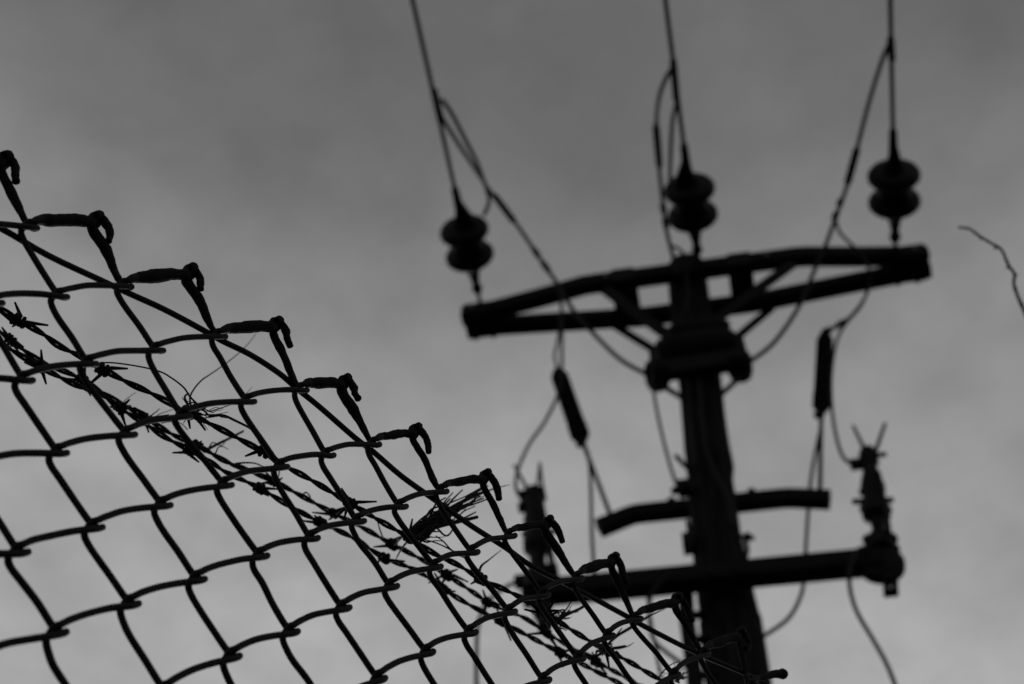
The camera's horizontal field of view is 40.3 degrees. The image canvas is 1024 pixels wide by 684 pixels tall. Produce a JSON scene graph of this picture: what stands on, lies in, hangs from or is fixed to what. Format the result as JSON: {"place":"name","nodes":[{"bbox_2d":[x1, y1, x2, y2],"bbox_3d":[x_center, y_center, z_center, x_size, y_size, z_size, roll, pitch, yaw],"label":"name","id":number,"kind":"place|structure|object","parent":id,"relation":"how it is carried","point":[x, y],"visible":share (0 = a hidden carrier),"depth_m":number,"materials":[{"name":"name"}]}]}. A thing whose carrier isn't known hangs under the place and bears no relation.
{"place":"outdoors","nodes":[
{"label":"outdoors","id":0,"kind":"place"},
{"bbox_2d":[0,0,1023,683],"label":"sky","id":1,"kind":"structure","parent":0,"point":[291,152],"materials":[{"name":"grey"}]},
{"label":"ground","id":2,"kind":"structure","parent":0,"visible":0},
{"bbox_2d":[0,150,787,683],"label":"chain link fence","id":3,"kind":"object","parent":2,"relation":"on","point":[92,222],"visible":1,"depth_m":0.95,"materials":[{"name":"metal"}]},
{"bbox_2d":[5,342,623,683],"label":"barbed wire","id":4,"kind":"object","parent":3,"relation":"attached to","point":[560,653],"visible":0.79,"depth_m":1.26,"materials":[{"name":"black metal"}]},
{"bbox_2d":[0,327,640,683],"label":"barbed wire","id":5,"kind":"object","parent":3,"relation":"attached to","point":[447,575],"visible":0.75,"depth_m":1.34,"materials":[{"name":"black metal"}]},
{"bbox_2d":[123,392,402,546],"bbox_3d":[-0.218,0.107,1.276,0.289,0.237,0.169,20,-56,-12],"label":"dry twig","id":6,"kind":"object","parent":5,"relation":"attached to","point":[210,447],"visible":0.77,"depth_m":1.31,"materials":[{"name":"plant"}]},
{"bbox_2d":[0,302,668,683],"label":"barbed wire","id":7,"kind":"object","parent":3,"relation":"attached to","point":[22,322],"visible":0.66,"depth_m":1.12,"materials":[{"name":"black metal"}]},
{"bbox_2d":[104,334,259,443],"bbox_3d":[-0.243,0.015,1.296,0.109,0.429,0.305,-1,-54,3],"label":"dry vine","id":8,"kind":"object","parent":7,"relation":"attached to","point":[221,415],"visible":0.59,"depth_m":1.09,"materials":[{"name":"plant"}]},
{"bbox_2d":[377,484,507,571],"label":"dry grass","id":9,"kind":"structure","parent":7,"relation":"attached to","point":[426,526],"depth_m":1.20,"materials":[{"name":"plant"}]},
{"bbox_2d":[531,601,583,630],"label":"dry grass","id":10,"kind":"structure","parent":7,"relation":"attached to","point":[563,614],"depth_m":1.24,"materials":[{"name":"plant"}]},
{"bbox_2d":[595,608,665,655],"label":"dry grass","id":11,"kind":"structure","parent":7,"relation":"attached to","point":[601,647],"depth_m":1.28,"materials":[{"name":"plant"}]},
{"bbox_2d":[657,660,688,682],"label":"dry grass","id":12,"kind":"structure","parent":7,"relation":"attached to","point":[679,679],"depth_m":1.29,"materials":[{"name":"plant"}]},
{"bbox_2d":[460,243,931,683],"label":"utility pole","id":13,"kind":"object","parent":2,"relation":"on","point":[701,349],"visible":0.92,"depth_m":7.28,"materials":[{"name":"black wood"}]},
{"bbox_2d":[440,186,493,303],"bbox_3d":[-0.254,-0.538,8.158,0.291,0.295,0.885,-7,-55,7],"label":"strain insulator","id":14,"kind":"object","parent":13,"relation":"attached to","point":[464,231],"visible":1,"depth_m":8.05,"materials":[{"name":"ceramic"}]},
{"bbox_2d":[410,0,455,187],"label":"line conductor","id":15,"kind":"object","parent":14,"relation":"attached to","point":[431,83],"visible":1,"depth_m":7.49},
{"bbox_2d":[513,462,558,631],"bbox_3d":[0.108,0.951,6.499,0.219,1.033,0.166,-7,-55,7],"label":"fuse cutout","id":16,"kind":"object","parent":13,"relation":"attached to","point":[537,549],"visible":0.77,"depth_m":6.46,"materials":[{"name":"ceramic"}]},
{"bbox_2d":[474,578,521,683],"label":"service cable","id":17,"kind":"object","parent":16,"relation":"hanging from","point":[476,646],"visible":0.61,"depth_m":5.89,"materials":[{"name":"black rubber"}]},
{"bbox_2d":[514,296,563,503],"bbox_3d":[0.161,0.272,7.260,0.288,1.532,0.070,-28,-60,21],"label":"jumper cable","id":18,"kind":"object","parent":16,"relation":"attached to","point":[534,436],"visible":1,"depth_m":7.16,"materials":[{"name":"black rubber"}]},
{"bbox_2d":[430,87,648,376],"bbox_3d":[-0.015,-0.598,7.790,1.611,1.615,0.505,37,-61,-22],"label":"jumper cable","id":19,"kind":"object","parent":13,"relation":"attached to","point":[496,198],"visible":0.91,"depth_m":7.89,"materials":[{"name":"rubber"}]},
{"bbox_2d":[440,98,490,215],"bbox_3d":[-0.234,-1.091,8.078,0.107,0.440,0.932,-10,-55,9],"label":"jumper cable","id":20,"kind":"object","parent":19,"relation":"attached to","point":[465,140],"visible":1,"depth_m":7.88,"materials":[{"name":"black rubber"}]},
{"bbox_2d":[551,367,611,513],"bbox_3d":[0.372,0.512,7.581,0.326,1.194,0.109,2,-54,1],"label":"surge arrester","id":21,"kind":"object","parent":13,"relation":"attached to","point":[577,428],"visible":0.94,"depth_m":7.65,"materials":[{"name":"rubber"}]},
{"bbox_2d":[553,287,561,368],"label":"jumper cable","id":22,"kind":"object","parent":21,"relation":"attached to","point":[557,340],"visible":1,"depth_m":7.74,"materials":[{"name":"black rubber"}]},
{"bbox_2d":[586,449,596,572],"bbox_3d":[0.390,0.864,6.885,0.033,1.290,0.257,6,-54,-2],"label":"ground lead","id":23,"kind":"object","parent":21,"relation":"hanging from","point":[591,507],"visible":0.7,"depth_m":6.90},
{"bbox_2d":[646,598,662,678],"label":"service cable","id":24,"kind":"object","parent":13,"relation":"attached to","point":[659,667],"visible":0.27,"depth_m":5.95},
{"bbox_2d":[651,245,688,490],"bbox_3d":[0.868,0.076,7.318,0.195,1.749,0.284,39,-61,-23],"label":"jumper cable","id":25,"kind":"object","parent":13,"relation":"attached to","point":[679,487],"visible":1,"depth_m":7.24,"materials":[{"name":"black rubber"}]},
{"bbox_2d":[647,572,696,677],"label":"service cable","id":26,"kind":"object","parent":13,"relation":"attached to","point":[652,636],"visible":0.88,"depth_m":5.79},
{"bbox_2d":[664,143,717,265],"bbox_3d":[1.018,-0.749,7.886,0.287,0.297,0.885,-7,-55,7],"label":"strain insulator","id":27,"kind":"object","parent":13,"relation":"attached to","point":[688,195],"visible":1,"depth_m":7.78,"materials":[{"name":"ceramic"}]},
{"bbox_2d":[652,58,679,274],"bbox_3d":[0.860,-1.074,7.782,0.127,0.819,1.151,-1,-54,3],"label":"jumper cable","id":28,"kind":"object","parent":27,"relation":"attached to","point":[658,153],"visible":0.94,"depth_m":7.99,"materials":[{"name":"rubber"}]},
{"bbox_2d":[663,0,685,143],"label":"line conductor","id":29,"kind":"object","parent":27,"relation":"attached to","point":[673,65],"visible":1,"depth_m":7.32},
{"bbox_2d":[668,99,678,180],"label":"jumper cable","id":30,"kind":"object","parent":29,"relation":"attached to","point":[671,131],"visible":0.71,"depth_m":7.78,"materials":[{"name":"black rubber"}]},
{"bbox_2d":[755,424,822,640],"bbox_3d":[1.311,0.904,6.669,0.583,1.659,0.176,17,-55,-10],"label":"ground lead","id":31,"kind":"object","parent":13,"relation":"attached to","point":[784,621],"visible":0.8,"depth_m":6.71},
{"bbox_2d":[745,36,895,365],"bbox_3d":[1.747,-0.696,7.326,0.366,1.117,1.575,23,-57,-14],"label":"jumper cable","id":32,"kind":"object","parent":13,"relation":"attached to","point":[852,165],"visible":0.98,"depth_m":7.57,"materials":[{"name":"rubber"}]},
{"bbox_2d":[812,332,832,488],"bbox_3d":[1.677,0.341,7.481,0.266,1.314,0.100,-7,-55,7],"label":"surge arrester","id":33,"kind":"object","parent":13,"relation":"attached to","point":[821,397],"visible":0.86,"depth_m":7.58,"materials":[{"name":"rubber"}]},
{"bbox_2d":[821,220,871,332],"bbox_3d":[1.857,-0.290,7.779,0.157,0.472,0.661,2,-54,0],"label":"jumper cable","id":34,"kind":"object","parent":33,"relation":"attached to","point":[837,325],"visible":1,"depth_m":7.66,"materials":[{"name":"rubber"}]},
{"bbox_2d":[850,422,905,597],"bbox_3d":[1.643,0.748,6.286,0.280,1.030,0.141,-7,-55,7],"label":"fuse cutout","id":35,"kind":"object","parent":13,"relation":"attached to","point":[875,508],"visible":0.91,"depth_m":6.20,"materials":[{"name":"ceramic"}]},
{"bbox_2d":[829,289,866,467],"bbox_3d":[1.776,0.243,7.148,0.369,1.447,0.285,-7,-55,7],"label":"jumper cable","id":36,"kind":"object","parent":35,"relation":"attached to","point":[846,460],"visible":0.96,"depth_m":7.20,"materials":[{"name":"black rubber"}]},
{"bbox_2d":[847,545,896,683],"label":"service cable","id":37,"kind":"object","parent":35,"relation":"hanging from","point":[862,621],"visible":1,"depth_m":5.63,"materials":[{"name":"black rubber"}]},
{"bbox_2d":[867,128,920,251],"bbox_3d":[2.137,-0.815,7.792,0.288,0.297,0.885,-7,-55,7],"label":"strain insulator","id":38,"kind":"object","parent":13,"relation":"attached to","point":[893,180],"visible":1,"depth_m":7.69,"materials":[{"name":"ceramic"}]},
{"bbox_2d":[888,0,894,129],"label":"line conductor","id":39,"kind":"object","parent":38,"relation":"attached to","point":[891,64],"visible":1,"depth_m":7.26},
{"bbox_2d":[958,226,1023,313],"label":"bare tree","id":40,"kind":"object","parent":2,"relation":"on","point":[1015,289],"visible":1,"depth_m":2.60,"materials":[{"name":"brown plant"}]}
]}

